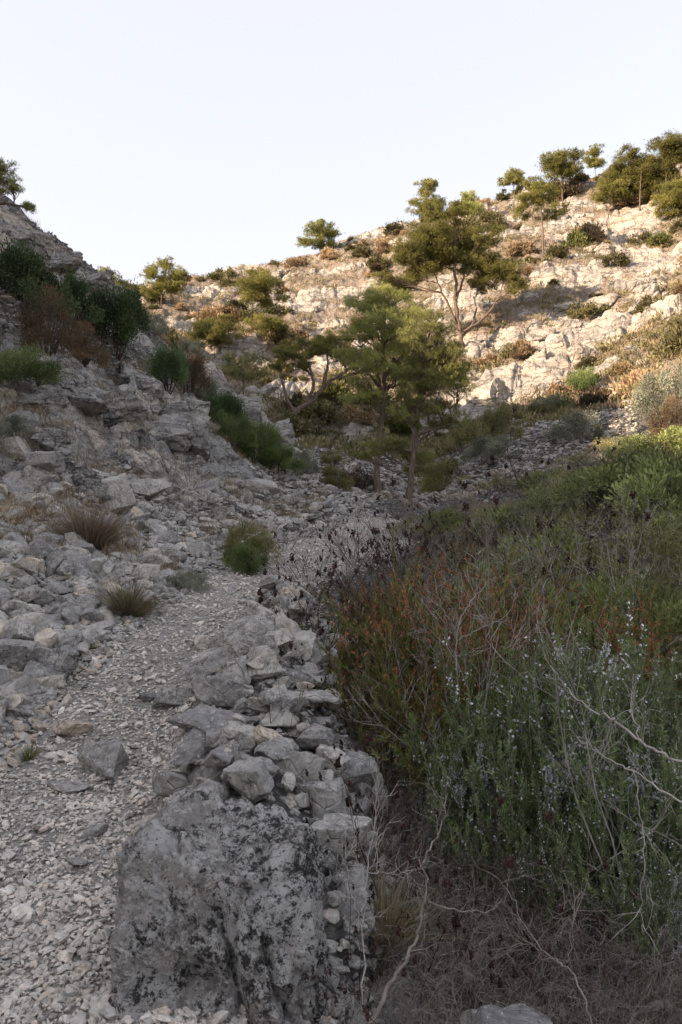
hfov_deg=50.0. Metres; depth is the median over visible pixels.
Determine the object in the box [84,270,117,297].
rock outcrop
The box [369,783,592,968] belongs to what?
brush tangle
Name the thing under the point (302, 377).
hillside shrub
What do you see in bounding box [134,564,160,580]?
scree stone
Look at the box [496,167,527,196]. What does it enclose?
pine tree
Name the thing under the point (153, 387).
rock outcrop
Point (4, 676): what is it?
scree stone
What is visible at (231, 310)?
hillside shrub
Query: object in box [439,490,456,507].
brushwood
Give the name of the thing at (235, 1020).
edge gravel
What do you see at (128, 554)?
scree stone
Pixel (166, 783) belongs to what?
limestone rock
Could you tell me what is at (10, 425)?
shrub
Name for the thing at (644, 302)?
hillside shrub
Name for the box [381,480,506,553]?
bare shrub
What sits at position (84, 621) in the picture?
scree stone
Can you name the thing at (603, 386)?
rock outcrop
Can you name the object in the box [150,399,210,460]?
rock outcrop
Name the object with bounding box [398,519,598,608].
bare shrub
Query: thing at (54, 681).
scree stone
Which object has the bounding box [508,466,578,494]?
leafy shrub
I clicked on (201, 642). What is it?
limestone rock
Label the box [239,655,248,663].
stone
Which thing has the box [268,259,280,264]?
hillside shrub
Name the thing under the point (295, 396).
hillside shrub
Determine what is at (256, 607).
limestone rock
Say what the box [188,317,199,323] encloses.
rock outcrop
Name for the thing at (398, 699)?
heath bush
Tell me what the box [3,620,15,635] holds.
scree stone
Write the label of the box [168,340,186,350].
hillside shrub
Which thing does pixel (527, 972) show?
bare shrub
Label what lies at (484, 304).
rock outcrop
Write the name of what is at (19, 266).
shrub
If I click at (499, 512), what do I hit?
leafy shrub
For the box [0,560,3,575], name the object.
scree stone
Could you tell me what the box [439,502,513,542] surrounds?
leafy shrub
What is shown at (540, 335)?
rock outcrop
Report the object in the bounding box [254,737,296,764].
limestone rock
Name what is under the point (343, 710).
limestone rock
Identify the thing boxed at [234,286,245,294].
hillside shrub
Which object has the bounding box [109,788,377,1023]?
boulder
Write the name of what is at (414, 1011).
brush tangle
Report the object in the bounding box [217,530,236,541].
scree stone
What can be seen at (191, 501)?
brushwood
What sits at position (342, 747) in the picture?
bare shrub
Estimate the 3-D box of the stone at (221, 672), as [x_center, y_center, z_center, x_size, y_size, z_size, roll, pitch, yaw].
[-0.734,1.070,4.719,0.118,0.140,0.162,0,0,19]
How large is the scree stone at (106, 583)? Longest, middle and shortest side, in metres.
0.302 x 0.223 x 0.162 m
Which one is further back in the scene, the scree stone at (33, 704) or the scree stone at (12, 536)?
the scree stone at (12, 536)
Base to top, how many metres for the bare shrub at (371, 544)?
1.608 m
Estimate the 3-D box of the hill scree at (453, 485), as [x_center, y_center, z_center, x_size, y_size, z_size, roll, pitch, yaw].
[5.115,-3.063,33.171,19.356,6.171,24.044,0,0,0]
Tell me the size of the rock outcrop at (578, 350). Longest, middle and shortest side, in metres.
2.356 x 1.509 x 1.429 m
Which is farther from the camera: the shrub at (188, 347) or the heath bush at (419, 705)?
the shrub at (188, 347)
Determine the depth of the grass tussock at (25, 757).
4.67 m
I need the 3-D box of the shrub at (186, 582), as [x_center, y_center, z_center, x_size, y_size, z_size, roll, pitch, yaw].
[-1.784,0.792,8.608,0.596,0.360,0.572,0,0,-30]
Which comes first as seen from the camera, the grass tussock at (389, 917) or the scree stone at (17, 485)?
the grass tussock at (389, 917)
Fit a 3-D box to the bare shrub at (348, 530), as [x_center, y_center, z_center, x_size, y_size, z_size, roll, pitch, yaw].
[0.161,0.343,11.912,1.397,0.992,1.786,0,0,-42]
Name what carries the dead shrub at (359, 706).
on the ground at (550, 358)
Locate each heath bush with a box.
[286,541,548,762]
[306,553,463,676]
[312,628,538,828]
[316,545,646,783]
[331,526,577,690]
[347,595,585,837]
[353,521,657,737]
[439,569,674,681]
[501,559,680,713]
[563,586,681,740]
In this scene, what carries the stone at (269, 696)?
on the stone at (275, 706)
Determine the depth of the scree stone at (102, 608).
6.88 m
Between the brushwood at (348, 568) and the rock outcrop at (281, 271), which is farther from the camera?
the rock outcrop at (281, 271)
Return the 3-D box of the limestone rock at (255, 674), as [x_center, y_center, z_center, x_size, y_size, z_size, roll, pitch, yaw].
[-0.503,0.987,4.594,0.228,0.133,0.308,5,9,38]
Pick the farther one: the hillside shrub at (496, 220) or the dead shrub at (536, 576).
the hillside shrub at (496, 220)
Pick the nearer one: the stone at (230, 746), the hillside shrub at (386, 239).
the stone at (230, 746)
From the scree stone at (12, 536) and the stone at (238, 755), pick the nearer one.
the stone at (238, 755)
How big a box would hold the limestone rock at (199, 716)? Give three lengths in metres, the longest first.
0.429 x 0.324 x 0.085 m
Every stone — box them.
[0,477,28,491]
[0,521,13,529]
[0,532,27,545]
[0,540,26,553]
[0,546,12,557]
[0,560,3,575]
[0,587,13,599]
[0,598,11,614]
[0,610,8,621]
[0,619,4,638]
[0,659,10,667]
[0,665,8,669]
[0,669,17,684]
[0,681,16,696]
[0,682,9,689]
[1,632,10,638]
[2,507,24,520]
[2,599,35,615]
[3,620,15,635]
[4,697,30,703]
[5,693,28,712]
[6,696,34,718]
[8,698,36,715]
[9,607,28,618]
[9,612,43,625]
[9,672,22,679]
[10,557,37,573]
[10,614,34,640]
[12,500,34,508]
[12,575,34,588]
[14,674,48,695]
[22,585,38,603]
[23,660,66,680]
[24,557,45,573]
[25,535,52,558]
[27,525,56,536]
[28,604,44,611]
[31,585,56,605]
[33,532,64,544]
[34,621,57,636]
[34,627,57,648]
[34,645,51,660]
[37,674,65,688]
[40,648,60,658]
[42,653,76,672]
[43,614,63,624]
[44,549,66,576]
[44,581,68,594]
[44,619,64,628]
[45,487,63,496]
[48,603,59,614]
[52,629,68,641]
[54,554,74,575]
[54,601,84,622]
[55,544,74,550]
[55,593,75,604]
[55,633,78,648]
[60,645,78,658]
[61,499,81,508]
[63,629,83,632]
[64,550,77,557]
[65,532,87,542]
[66,597,75,604]
[69,541,95,553]
[71,545,89,554]
[73,641,88,653]
[74,587,98,596]
[75,592,99,604]
[78,598,100,608]
[78,608,104,621]
[79,631,98,644]
[80,511,97,522]
[80,628,97,638]
[81,617,90,623]
[85,557,104,572]
[86,582,103,592]
[96,629,112,642]
[97,573,119,584]
[97,606,112,612]
[98,515,114,523]
[98,569,126,581]
[99,560,114,576]
[99,598,112,607]
[100,581,126,593]
[100,590,114,598]
[100,610,114,620]
[113,560,132,573]
[119,577,127,585]
[124,536,138,548]
[124,552,138,562]
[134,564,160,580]
[143,548,161,554]
[147,552,173,565]
[149,575,169,587]
[158,529,182,543]
[160,544,183,555]
[160,568,178,579]
[160,572,169,580]
[166,551,187,562]
[186,539,210,556]
[201,741,239,770]
[207,548,225,560]
[215,668,225,674]
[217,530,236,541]
[221,661,251,684]
[223,658,238,668]
[224,739,234,752]
[225,722,242,739]
[229,751,251,765]
[232,641,250,654]
[232,713,245,723]
[233,697,248,713]
[236,650,244,657]
[236,684,253,697]
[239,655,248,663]
[243,609,252,616]
[245,636,255,645]
[246,645,279,661]
[247,635,279,653]
[247,653,276,669]
[248,697,264,706]
[254,725,282,743]
[258,684,290,704]
[259,575,278,588]
[259,756,279,777]
[263,595,279,606]
[265,591,272,599]
[265,614,277,623]
[265,630,290,647]
[270,596,289,605]
[270,698,296,711]
[272,676,291,688]
[273,594,288,609]
[274,616,300,632]
[275,611,287,617]
[276,580,294,590]
[277,585,299,600]
[279,633,292,653]
[281,772,295,791]
[282,651,291,660]
[288,600,309,613]
[294,652,303,659]
[294,792,309,809]
[295,587,312,598]
[296,681,314,689]
[296,722,310,733]
[299,595,311,600]
[299,665,311,670]
[302,646,328,667]
[302,700,309,706]
[304,662,319,668]
[308,602,315,614]
[310,616,319,625]
[312,670,326,675]
[315,733,342,750]
[315,743,350,777]
[316,627,326,641]
[319,619,336,633]
[321,769,333,780]
[322,673,336,686]
[324,689,347,709]
[325,648,337,668]
[335,741,346,750]
[349,793,355,804]
[351,781,370,800]
[355,791,373,813]
[358,830,378,857]
[393,874,414,894]
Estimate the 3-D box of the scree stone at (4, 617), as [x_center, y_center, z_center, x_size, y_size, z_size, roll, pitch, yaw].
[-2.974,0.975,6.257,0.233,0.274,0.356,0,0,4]
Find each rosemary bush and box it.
[389,589,681,861]
[391,670,632,912]
[442,617,681,876]
[492,805,642,943]
[493,737,681,936]
[525,680,681,906]
[590,850,681,980]
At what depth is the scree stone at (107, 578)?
7.77 m
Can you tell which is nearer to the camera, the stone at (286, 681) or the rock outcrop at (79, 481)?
the stone at (286, 681)
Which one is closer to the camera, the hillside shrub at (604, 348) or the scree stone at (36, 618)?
the scree stone at (36, 618)
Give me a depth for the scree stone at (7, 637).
6.02 m
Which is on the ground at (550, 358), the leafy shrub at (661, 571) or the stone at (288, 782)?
the leafy shrub at (661, 571)
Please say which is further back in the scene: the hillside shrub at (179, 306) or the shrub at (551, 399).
the hillside shrub at (179, 306)
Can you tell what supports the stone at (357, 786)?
on the stone at (364, 805)
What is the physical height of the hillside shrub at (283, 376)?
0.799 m
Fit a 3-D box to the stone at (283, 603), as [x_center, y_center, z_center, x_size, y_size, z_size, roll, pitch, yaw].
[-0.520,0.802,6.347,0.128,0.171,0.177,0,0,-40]
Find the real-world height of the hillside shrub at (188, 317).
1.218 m
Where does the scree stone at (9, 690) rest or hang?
on the ground at (550, 358)
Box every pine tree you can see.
[0,157,38,214]
[97,265,134,289]
[137,254,189,308]
[185,311,243,355]
[230,266,295,345]
[265,328,380,415]
[294,218,345,252]
[328,279,440,493]
[348,307,481,502]
[370,197,535,347]
[404,178,446,222]
[456,189,484,216]
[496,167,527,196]
[511,171,572,253]
[534,147,586,204]
[583,142,607,175]
[589,165,636,218]
[595,143,664,211]
[637,128,681,193]
[649,175,681,221]
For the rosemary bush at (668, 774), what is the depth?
3.33 m
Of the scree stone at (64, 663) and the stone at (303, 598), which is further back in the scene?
the stone at (303, 598)
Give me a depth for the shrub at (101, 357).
19.95 m
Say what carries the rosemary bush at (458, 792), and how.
on the ground at (550, 358)
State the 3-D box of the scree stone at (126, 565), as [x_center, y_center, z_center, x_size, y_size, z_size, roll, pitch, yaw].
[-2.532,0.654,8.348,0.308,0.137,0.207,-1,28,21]
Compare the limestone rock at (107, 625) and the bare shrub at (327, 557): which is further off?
the bare shrub at (327, 557)
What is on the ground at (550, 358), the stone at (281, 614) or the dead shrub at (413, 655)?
the dead shrub at (413, 655)
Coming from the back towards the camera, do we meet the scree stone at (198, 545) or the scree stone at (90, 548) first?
the scree stone at (198, 545)
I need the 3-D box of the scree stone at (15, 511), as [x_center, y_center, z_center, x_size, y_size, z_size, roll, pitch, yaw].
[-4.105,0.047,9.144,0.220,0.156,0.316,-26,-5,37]
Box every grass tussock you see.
[11,741,46,760]
[23,484,148,549]
[71,556,192,617]
[151,554,182,569]
[343,831,484,970]
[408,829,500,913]
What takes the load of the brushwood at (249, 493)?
on the ground at (550, 358)
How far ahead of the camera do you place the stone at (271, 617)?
5.72 m
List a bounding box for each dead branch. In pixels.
[232,656,332,736]
[319,748,403,1004]
[359,764,440,904]
[366,746,530,1023]
[421,556,525,690]
[447,439,484,462]
[468,858,617,1023]
[538,647,681,787]
[558,722,681,957]
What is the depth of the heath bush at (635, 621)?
5.54 m
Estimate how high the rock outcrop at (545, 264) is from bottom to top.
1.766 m
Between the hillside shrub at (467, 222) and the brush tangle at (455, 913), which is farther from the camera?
the hillside shrub at (467, 222)
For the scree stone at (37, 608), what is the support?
on the fine scree at (19, 734)
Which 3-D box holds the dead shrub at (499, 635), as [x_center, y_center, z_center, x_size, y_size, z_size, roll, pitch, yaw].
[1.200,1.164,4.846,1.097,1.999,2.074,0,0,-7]
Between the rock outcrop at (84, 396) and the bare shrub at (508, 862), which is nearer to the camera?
the bare shrub at (508, 862)
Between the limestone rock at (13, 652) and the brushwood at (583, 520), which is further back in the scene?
the brushwood at (583, 520)
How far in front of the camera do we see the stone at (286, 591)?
6.68 m
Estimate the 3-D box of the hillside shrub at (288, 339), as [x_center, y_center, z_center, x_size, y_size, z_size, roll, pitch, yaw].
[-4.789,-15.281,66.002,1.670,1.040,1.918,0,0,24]
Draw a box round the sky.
[0,0,681,284]
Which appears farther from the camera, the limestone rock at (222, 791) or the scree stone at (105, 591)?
the scree stone at (105, 591)
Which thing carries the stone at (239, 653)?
on the ground at (550, 358)
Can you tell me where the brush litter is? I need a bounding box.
[321,587,681,1023]
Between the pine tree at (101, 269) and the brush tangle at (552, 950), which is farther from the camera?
the pine tree at (101, 269)
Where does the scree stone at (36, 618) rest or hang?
on the scree at (10, 575)
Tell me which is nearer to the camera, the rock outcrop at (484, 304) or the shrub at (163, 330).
the shrub at (163, 330)
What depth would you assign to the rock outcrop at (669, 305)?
48.43 m
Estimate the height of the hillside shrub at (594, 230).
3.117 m
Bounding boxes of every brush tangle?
[312,837,604,1023]
[323,697,484,864]
[343,916,678,1023]
[346,640,439,859]
[349,835,681,1023]
[349,885,561,1023]
[350,721,496,865]
[353,882,681,1023]
[355,744,517,932]
[355,897,536,1023]
[357,797,670,1023]
[359,802,395,858]
[359,847,522,986]
[363,839,492,1008]
[369,773,552,1011]
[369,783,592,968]
[371,757,550,979]
[382,913,677,1023]
[413,836,681,1023]
[428,936,675,1023]
[463,867,681,1023]
[487,863,681,1023]
[523,897,681,1023]
[550,922,681,1023]
[576,828,678,998]
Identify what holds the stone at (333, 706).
on the ground at (550, 358)
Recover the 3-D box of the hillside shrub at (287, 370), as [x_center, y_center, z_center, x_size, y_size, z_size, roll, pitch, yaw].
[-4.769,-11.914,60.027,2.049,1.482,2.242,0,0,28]
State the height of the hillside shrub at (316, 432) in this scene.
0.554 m
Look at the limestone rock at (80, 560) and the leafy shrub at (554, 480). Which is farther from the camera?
the leafy shrub at (554, 480)
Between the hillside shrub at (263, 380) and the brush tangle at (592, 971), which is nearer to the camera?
the brush tangle at (592, 971)
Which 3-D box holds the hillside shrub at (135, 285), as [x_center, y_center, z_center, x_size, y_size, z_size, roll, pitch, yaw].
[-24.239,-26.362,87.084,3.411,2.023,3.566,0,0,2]
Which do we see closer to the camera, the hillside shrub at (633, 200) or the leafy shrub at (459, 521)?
the leafy shrub at (459, 521)
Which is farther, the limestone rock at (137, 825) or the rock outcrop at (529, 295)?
the rock outcrop at (529, 295)
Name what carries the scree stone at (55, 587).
on the ground at (550, 358)
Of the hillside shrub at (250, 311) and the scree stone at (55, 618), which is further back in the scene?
the hillside shrub at (250, 311)
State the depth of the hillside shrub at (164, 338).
56.53 m
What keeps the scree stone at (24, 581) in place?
on the ground at (550, 358)
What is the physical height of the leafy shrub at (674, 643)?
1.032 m
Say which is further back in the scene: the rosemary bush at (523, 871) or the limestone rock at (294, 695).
the limestone rock at (294, 695)
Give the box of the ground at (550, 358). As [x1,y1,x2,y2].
[0,162,681,1023]
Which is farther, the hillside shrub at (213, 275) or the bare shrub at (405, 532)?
the hillside shrub at (213, 275)
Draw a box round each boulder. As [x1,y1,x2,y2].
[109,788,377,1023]
[460,1003,552,1023]
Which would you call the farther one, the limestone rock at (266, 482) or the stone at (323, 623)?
the limestone rock at (266, 482)
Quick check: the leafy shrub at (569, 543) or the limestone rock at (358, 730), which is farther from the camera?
the leafy shrub at (569, 543)
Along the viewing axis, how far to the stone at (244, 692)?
4.31 m
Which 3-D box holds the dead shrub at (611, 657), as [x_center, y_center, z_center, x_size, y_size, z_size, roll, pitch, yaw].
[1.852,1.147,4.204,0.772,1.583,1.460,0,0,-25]
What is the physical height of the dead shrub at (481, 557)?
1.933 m
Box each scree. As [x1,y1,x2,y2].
[0,193,391,771]
[0,263,370,733]
[264,389,637,509]
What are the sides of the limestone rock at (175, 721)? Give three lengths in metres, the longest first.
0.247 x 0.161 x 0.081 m
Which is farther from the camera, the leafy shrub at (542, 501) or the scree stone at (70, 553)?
the leafy shrub at (542, 501)
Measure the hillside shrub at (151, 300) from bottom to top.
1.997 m
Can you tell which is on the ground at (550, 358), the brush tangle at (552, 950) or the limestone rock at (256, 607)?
the brush tangle at (552, 950)
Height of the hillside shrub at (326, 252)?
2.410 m
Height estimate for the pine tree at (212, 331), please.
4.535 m
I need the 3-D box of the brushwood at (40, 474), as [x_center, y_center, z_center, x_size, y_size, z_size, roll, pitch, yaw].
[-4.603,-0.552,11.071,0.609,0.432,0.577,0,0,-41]
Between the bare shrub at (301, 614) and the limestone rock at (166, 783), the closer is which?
the limestone rock at (166, 783)
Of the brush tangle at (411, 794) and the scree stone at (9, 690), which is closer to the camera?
the brush tangle at (411, 794)
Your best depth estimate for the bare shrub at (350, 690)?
4.96 m
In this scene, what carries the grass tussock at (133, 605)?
on the ground at (550, 358)
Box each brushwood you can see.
[21,464,52,487]
[61,441,127,478]
[79,473,161,519]
[137,472,200,516]
[155,440,240,490]
[170,471,231,517]
[219,471,293,510]
[264,478,287,496]
[288,530,403,598]
[316,510,344,523]
[333,544,497,622]
[343,497,372,516]
[356,510,409,545]
[370,525,647,642]
[384,491,427,516]
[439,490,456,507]
[448,490,480,512]
[455,473,617,566]
[478,487,628,558]
[500,442,609,522]
[507,469,681,568]
[514,480,624,537]
[536,475,681,559]
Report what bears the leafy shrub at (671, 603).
on the ground at (550, 358)
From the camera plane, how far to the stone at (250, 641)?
5.16 m
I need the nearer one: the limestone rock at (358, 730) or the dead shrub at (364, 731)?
the dead shrub at (364, 731)
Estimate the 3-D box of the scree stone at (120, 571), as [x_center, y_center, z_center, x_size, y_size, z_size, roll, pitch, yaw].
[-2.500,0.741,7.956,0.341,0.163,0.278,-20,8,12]
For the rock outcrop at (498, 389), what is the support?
on the ground at (550, 358)
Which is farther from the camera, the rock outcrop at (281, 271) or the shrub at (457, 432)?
the rock outcrop at (281, 271)
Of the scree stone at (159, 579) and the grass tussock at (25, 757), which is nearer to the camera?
the grass tussock at (25, 757)
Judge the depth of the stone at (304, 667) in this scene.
4.95 m
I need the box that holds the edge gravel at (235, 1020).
[230,960,381,1023]
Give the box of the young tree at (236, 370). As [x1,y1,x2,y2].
[218,350,271,394]
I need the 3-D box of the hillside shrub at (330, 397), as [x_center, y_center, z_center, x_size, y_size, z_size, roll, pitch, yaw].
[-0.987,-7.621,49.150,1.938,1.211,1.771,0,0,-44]
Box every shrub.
[0,227,88,321]
[0,338,68,391]
[0,411,39,441]
[1,278,95,359]
[18,350,65,385]
[32,267,111,329]
[58,258,74,273]
[66,319,114,368]
[82,269,154,360]
[124,282,146,295]
[139,339,192,394]
[141,293,165,302]
[144,309,171,338]
[149,304,159,308]
[161,325,182,344]
[161,335,169,343]
[164,345,214,398]
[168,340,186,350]
[168,565,211,593]
[170,348,210,371]
[172,270,190,280]
[172,302,189,311]
[179,337,207,360]
[184,314,197,319]
[188,310,206,318]
[192,302,226,319]
[194,373,230,404]
[196,276,204,281]
[200,384,248,424]
[205,272,221,280]
[211,266,237,277]
[212,406,261,449]
[215,273,236,286]
[217,513,288,564]
[218,538,271,575]
[219,303,245,321]
[221,297,248,310]
[225,414,298,463]
[227,527,439,663]
[233,575,320,624]
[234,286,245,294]
[236,307,263,320]
[247,321,269,333]
[248,531,390,622]
[251,536,347,580]
[254,444,308,473]
[254,569,390,649]
[256,530,466,645]
[259,304,298,315]
[259,323,299,341]
[259,376,272,383]
[261,309,274,314]
[261,651,287,678]
[262,519,311,549]
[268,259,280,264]
[269,391,304,410]
[271,359,294,373]
[274,410,317,433]
[275,496,591,641]
[277,372,296,380]
[278,337,296,346]
[279,255,307,269]
[285,622,474,732]
[287,492,481,609]
[289,326,309,339]
[290,447,319,475]
[292,637,384,709]
[294,471,563,603]
[295,396,342,423]
[297,375,308,380]
[297,836,568,1023]
[298,509,344,536]
[298,814,473,1022]
[300,505,416,560]
[301,740,455,882]
[307,374,354,405]
[308,461,357,489]
[309,427,324,434]
[313,397,335,411]
[316,604,439,747]
[319,246,338,260]
[319,393,337,404]
[320,447,348,465]
[322,368,352,382]
[324,773,461,958]
[326,711,433,806]
[327,253,339,259]
[333,477,572,585]
[334,499,475,595]
[334,720,668,1007]
[337,537,552,738]
[339,482,487,568]
[339,648,459,851]
[341,402,378,424]
[341,465,381,490]
[344,241,363,251]
[345,520,549,797]
[346,692,384,752]
[349,246,372,258]
[352,386,393,405]
[354,241,370,250]
[356,237,367,245]
[358,561,469,804]
[363,252,392,267]
[364,271,371,277]
[365,833,560,1017]
[368,261,388,272]
[368,764,449,878]
[369,739,416,834]
[372,238,394,253]
[372,505,548,624]
[374,410,423,434]
[375,236,389,244]
[376,557,491,770]
[379,525,513,608]
[380,513,438,537]
[381,218,405,235]
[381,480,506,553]
[390,229,400,236]
[393,398,435,414]
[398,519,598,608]
[401,275,424,283]
[401,444,437,476]
[402,359,442,372]
[413,454,479,493]
[413,796,680,1004]
[417,540,596,759]
[419,503,472,534]
[423,496,565,568]
[425,511,603,624]
[428,431,446,439]
[429,550,590,635]
[431,353,457,367]
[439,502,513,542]
[440,414,482,448]
[446,485,678,613]
[449,859,680,1022]
[450,211,483,233]
[453,521,643,593]
[454,486,681,605]
[460,432,524,465]
[461,398,534,452]
[465,494,565,617]
[467,491,585,544]
[472,468,520,491]
[473,353,498,365]
[474,400,678,499]
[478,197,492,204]
[478,207,504,222]
[479,321,492,327]
[482,589,648,730]
[486,212,507,226]
[486,514,642,593]
[489,561,681,937]
[493,187,510,200]
[494,461,680,601]
[497,341,523,358]
[500,237,541,259]
[506,397,570,419]
[508,338,537,359]
[508,464,629,541]
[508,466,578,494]
[510,182,530,194]
[510,224,521,230]
[518,565,681,666]
[520,265,536,274]
[520,460,599,494]
[524,256,536,261]
[525,389,578,409]
[530,257,541,262]
[536,579,681,748]
[540,406,610,443]
[541,243,569,258]
[542,382,572,396]
[545,383,579,396]
[546,441,681,524]
[547,277,560,285]
[551,430,664,466]
[556,179,584,200]
[557,395,577,408]
[560,226,592,246]
[561,485,681,653]
[564,299,601,318]
[565,498,681,601]
[566,362,602,391]
[567,173,591,182]
[569,386,622,409]
[573,352,601,369]
[576,220,608,241]
[579,570,681,670]
[587,240,611,255]
[587,252,605,262]
[593,237,605,242]
[595,303,614,315]
[596,343,613,350]
[598,247,632,266]
[598,445,681,548]
[599,419,681,462]
[604,360,636,374]
[606,363,670,398]
[612,420,643,460]
[616,193,652,209]
[622,354,681,423]
[624,230,654,245]
[629,293,654,314]
[635,340,649,346]
[637,392,681,441]
[645,228,676,246]
[646,316,681,357]
[648,189,668,202]
[656,309,681,339]
[657,240,670,248]
[667,219,681,233]
[667,281,681,295]
[671,248,681,264]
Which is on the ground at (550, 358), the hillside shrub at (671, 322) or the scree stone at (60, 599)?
the hillside shrub at (671, 322)
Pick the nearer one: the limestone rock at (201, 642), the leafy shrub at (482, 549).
the limestone rock at (201, 642)
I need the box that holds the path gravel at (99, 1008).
[0,516,418,1023]
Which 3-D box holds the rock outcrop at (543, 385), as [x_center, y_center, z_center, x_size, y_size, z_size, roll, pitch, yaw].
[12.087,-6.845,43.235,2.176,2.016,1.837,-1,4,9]
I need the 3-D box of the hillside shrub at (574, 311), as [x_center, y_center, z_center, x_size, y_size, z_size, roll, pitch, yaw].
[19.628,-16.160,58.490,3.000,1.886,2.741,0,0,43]
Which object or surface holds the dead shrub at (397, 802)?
on the ground at (550, 358)
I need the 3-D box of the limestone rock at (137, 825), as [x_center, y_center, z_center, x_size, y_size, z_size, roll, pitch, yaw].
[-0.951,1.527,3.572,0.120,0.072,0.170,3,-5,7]
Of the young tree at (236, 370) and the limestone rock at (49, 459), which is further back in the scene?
the young tree at (236, 370)
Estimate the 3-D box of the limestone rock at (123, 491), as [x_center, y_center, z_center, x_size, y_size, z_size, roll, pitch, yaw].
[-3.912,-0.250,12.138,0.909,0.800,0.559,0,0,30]
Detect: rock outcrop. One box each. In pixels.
[0,226,53,269]
[7,374,37,393]
[9,385,73,422]
[27,427,73,456]
[47,250,84,273]
[47,374,110,415]
[70,475,111,502]
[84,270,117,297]
[103,384,152,438]
[113,285,133,297]
[117,369,164,399]
[147,415,194,452]
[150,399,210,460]
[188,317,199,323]
[207,381,231,394]
[231,392,263,423]
[266,378,284,393]
[269,418,294,449]
[278,269,291,276]
[297,305,318,313]
[435,274,452,284]
[436,404,470,426]
[457,370,481,378]
[466,377,509,406]
[467,300,497,312]
[501,365,522,379]
[520,290,539,303]
[525,327,556,341]
[527,379,561,399]
[539,261,552,269]
[553,299,577,313]
[557,317,589,331]
[565,212,593,219]
[568,253,589,259]
[570,342,601,362]
[585,293,617,307]
[594,242,615,252]
[599,384,614,391]
[602,309,632,332]
[622,344,645,352]
[627,278,658,295]
[650,293,681,322]
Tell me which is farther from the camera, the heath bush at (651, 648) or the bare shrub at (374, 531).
the bare shrub at (374, 531)
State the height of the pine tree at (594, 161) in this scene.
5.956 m
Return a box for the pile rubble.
[173,589,434,969]
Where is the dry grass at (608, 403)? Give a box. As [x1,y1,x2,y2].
[144,159,681,458]
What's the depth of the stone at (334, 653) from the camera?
5.83 m
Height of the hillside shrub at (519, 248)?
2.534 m
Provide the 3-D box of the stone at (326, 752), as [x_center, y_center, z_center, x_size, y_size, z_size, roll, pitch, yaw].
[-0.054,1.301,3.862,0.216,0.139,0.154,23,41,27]
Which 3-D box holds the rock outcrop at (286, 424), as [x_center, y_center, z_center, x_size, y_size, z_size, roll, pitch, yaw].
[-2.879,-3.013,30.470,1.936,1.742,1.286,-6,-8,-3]
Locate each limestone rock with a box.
[0,435,32,460]
[0,639,39,666]
[21,451,64,471]
[32,687,56,709]
[46,780,91,794]
[50,720,93,736]
[63,551,98,576]
[65,856,88,864]
[77,740,128,780]
[81,823,108,839]
[84,620,116,629]
[100,473,135,513]
[128,478,170,497]
[130,813,157,833]
[138,552,166,565]
[139,693,156,700]
[151,687,192,707]
[151,771,189,796]
[168,716,192,728]
[170,729,211,764]
[177,704,259,731]
[181,646,230,679]
[191,675,258,706]
[194,477,220,490]
[194,634,209,649]
[196,779,229,799]
[205,729,220,747]
[208,613,274,659]
[217,720,257,752]
[220,757,274,802]
[242,600,274,614]
[245,478,280,495]
[248,657,286,679]
[248,702,270,713]
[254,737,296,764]
[259,709,297,727]
[269,605,296,618]
[276,749,325,783]
[278,628,292,638]
[282,665,309,684]
[287,690,305,714]
[291,630,319,663]
[294,723,333,749]
[296,777,358,819]
[302,668,324,686]
[302,689,339,702]
[310,812,371,859]
[312,716,332,725]
[322,633,354,660]
[324,749,377,790]
[335,864,374,941]
[336,705,358,722]
[348,739,378,763]
[350,719,378,740]
[368,771,388,817]
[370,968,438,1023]
[378,834,400,864]
[409,914,437,946]
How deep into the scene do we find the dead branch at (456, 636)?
4.44 m
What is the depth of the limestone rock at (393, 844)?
3.77 m
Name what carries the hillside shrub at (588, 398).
on the ground at (550, 358)
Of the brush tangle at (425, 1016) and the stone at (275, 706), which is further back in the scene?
the stone at (275, 706)
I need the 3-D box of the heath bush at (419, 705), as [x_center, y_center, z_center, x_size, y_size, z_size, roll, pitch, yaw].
[0.803,1.355,4.720,1.759,1.678,1.648,0,0,-20]
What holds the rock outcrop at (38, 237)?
on the ground at (550, 358)
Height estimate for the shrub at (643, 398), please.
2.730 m
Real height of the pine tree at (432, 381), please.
6.754 m
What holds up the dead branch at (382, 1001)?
on the ground at (550, 358)
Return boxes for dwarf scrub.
[142,175,681,457]
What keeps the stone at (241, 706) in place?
on the ground at (550, 358)
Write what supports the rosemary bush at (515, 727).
on the ground at (550, 358)
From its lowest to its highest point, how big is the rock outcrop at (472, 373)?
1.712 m
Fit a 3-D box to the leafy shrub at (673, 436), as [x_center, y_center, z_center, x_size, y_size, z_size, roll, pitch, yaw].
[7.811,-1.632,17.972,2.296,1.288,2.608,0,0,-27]
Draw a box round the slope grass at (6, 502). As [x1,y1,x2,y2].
[0,194,681,605]
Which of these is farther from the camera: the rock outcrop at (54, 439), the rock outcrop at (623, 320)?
the rock outcrop at (623, 320)
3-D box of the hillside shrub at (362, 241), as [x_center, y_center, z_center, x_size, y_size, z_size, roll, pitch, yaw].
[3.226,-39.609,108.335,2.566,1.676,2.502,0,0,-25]
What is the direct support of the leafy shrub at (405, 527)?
on the ground at (550, 358)
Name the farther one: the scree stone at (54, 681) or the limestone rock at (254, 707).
the scree stone at (54, 681)
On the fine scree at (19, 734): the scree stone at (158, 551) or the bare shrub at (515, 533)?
the scree stone at (158, 551)

